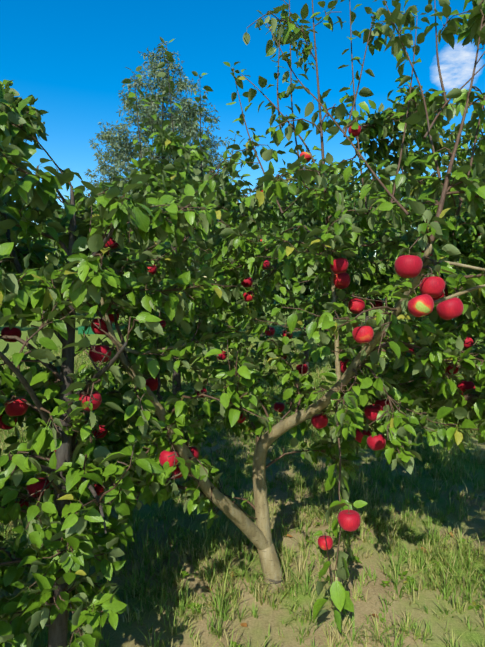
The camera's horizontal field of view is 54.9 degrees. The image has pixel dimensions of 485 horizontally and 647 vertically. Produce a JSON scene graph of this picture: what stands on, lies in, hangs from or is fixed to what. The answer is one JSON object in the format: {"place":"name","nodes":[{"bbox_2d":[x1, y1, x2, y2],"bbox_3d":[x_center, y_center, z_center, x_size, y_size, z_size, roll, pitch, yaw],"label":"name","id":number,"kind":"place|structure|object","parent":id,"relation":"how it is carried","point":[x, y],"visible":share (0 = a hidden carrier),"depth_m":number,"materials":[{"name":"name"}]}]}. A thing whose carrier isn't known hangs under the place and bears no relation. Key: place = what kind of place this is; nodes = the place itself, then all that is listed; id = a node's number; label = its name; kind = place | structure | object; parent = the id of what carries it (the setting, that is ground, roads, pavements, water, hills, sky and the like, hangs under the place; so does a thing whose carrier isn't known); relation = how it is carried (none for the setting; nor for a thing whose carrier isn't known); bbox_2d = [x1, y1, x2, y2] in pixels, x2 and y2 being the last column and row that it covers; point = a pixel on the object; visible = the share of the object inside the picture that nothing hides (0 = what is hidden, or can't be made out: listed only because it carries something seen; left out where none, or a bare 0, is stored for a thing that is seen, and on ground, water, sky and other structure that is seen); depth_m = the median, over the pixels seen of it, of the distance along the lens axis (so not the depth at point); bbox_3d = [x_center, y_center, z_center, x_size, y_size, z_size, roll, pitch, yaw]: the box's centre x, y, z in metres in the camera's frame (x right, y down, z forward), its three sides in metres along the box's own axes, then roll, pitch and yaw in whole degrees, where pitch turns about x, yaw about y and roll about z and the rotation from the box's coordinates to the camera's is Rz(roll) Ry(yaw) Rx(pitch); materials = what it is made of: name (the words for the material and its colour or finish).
{"place":"outdoors","nodes":[
{"label":"outdoors","id":0,"kind":"place"},
{"bbox_2d":[0,285,484,646],"bbox_3d":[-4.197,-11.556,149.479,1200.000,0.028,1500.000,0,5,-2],"label":"terrain","id":1,"kind":"structure","parent":0,"point":[255,629],"depth_m":2.50,"materials":[{"name":"soil"}]},
{"bbox_2d":[0,175,127,646],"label":"tree trunk","id":2,"kind":"object","parent":1,"relation":"on","point":[57,631],"visible":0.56,"depth_m":1.61,"materials":[{"name":"brown plant"}]},
{"bbox_2d":[78,326,94,333],"bbox_3d":[-4.602,0.194,13.921,0.480,0.220,0.340,0,5,-2],"label":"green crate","id":3,"kind":"object","parent":1,"relation":"on","point":[80,328],"visible":0.54,"depth_m":13.75,"materials":[{"name":"plastic"}]},
{"bbox_2d":[0,0,484,646],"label":"apple tree","id":4,"kind":"object","parent":1,"relation":"on","point":[30,300],"depth_m":1.80,"materials":[{"name":"green plant"}]},
{"bbox_2d":[44,37,282,361],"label":"apple tree leaves","id":5,"kind":"object","parent":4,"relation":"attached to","point":[165,171],"visible":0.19,"depth_m":3.91,"materials":[{"name":"green plant"}]},
{"bbox_2d":[0,125,481,549],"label":"apples","id":6,"kind":"object","parent":4,"relation":"attached to","point":[431,288],"visible":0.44,"depth_m":1.87,"materials":[{"name":"red food"}]},
{"bbox_2d":[16,150,467,511],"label":"apple leaves","id":7,"kind":"object","parent":4,"relation":"attached to","point":[279,400],"visible":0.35,"depth_m":1.73,"materials":[{"name":"plant"}]},
{"bbox_2d":[0,44,484,421],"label":"orchard trees","id":8,"kind":"object","parent":1,"relation":"on","point":[299,213],"depth_m":7.26,"materials":[{"name":"green plant"}]},
{"bbox_2d":[83,41,239,288],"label":"silver tree leaves","id":9,"kind":"object","parent":8,"relation":"on","point":[124,152],"visible":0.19,"depth_m":9.96,"materials":[{"name":"green plant"}]},
{"bbox_2d":[4,425,484,646],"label":"ground weeds","id":10,"kind":"object","parent":1,"relation":"on","point":[184,573],"visible":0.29,"depth_m":2.47,"materials":[{"name":"green plant"}]},
{"bbox_2d":[9,441,483,626],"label":"fallen leaves","id":11,"kind":"object","parent":1,"relation":"on","point":[245,624],"visible":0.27,"depth_m":2.65,"materials":[{"name":"brown plant"}]},
{"bbox_2d":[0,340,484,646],"bbox_3d":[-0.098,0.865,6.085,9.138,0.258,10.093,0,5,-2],"label":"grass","id":12,"kind":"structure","parent":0,"point":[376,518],"depth_m":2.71,"materials":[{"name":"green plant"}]},
{"bbox_2d":[0,0,484,276],"label":"sky","id":13,"kind":"structure","parent":0,"point":[73,56],"materials":[{"name":"blue"}]},
{"bbox_2d":[267,575,284,582],"bbox_3d":[0.157,1.253,2.330,0.108,0.033,0.109,0,5,-2],"label":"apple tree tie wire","id":14,"kind":"object","parent":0,"point":[276,581],"visible":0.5,"depth_m":2.28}
]}

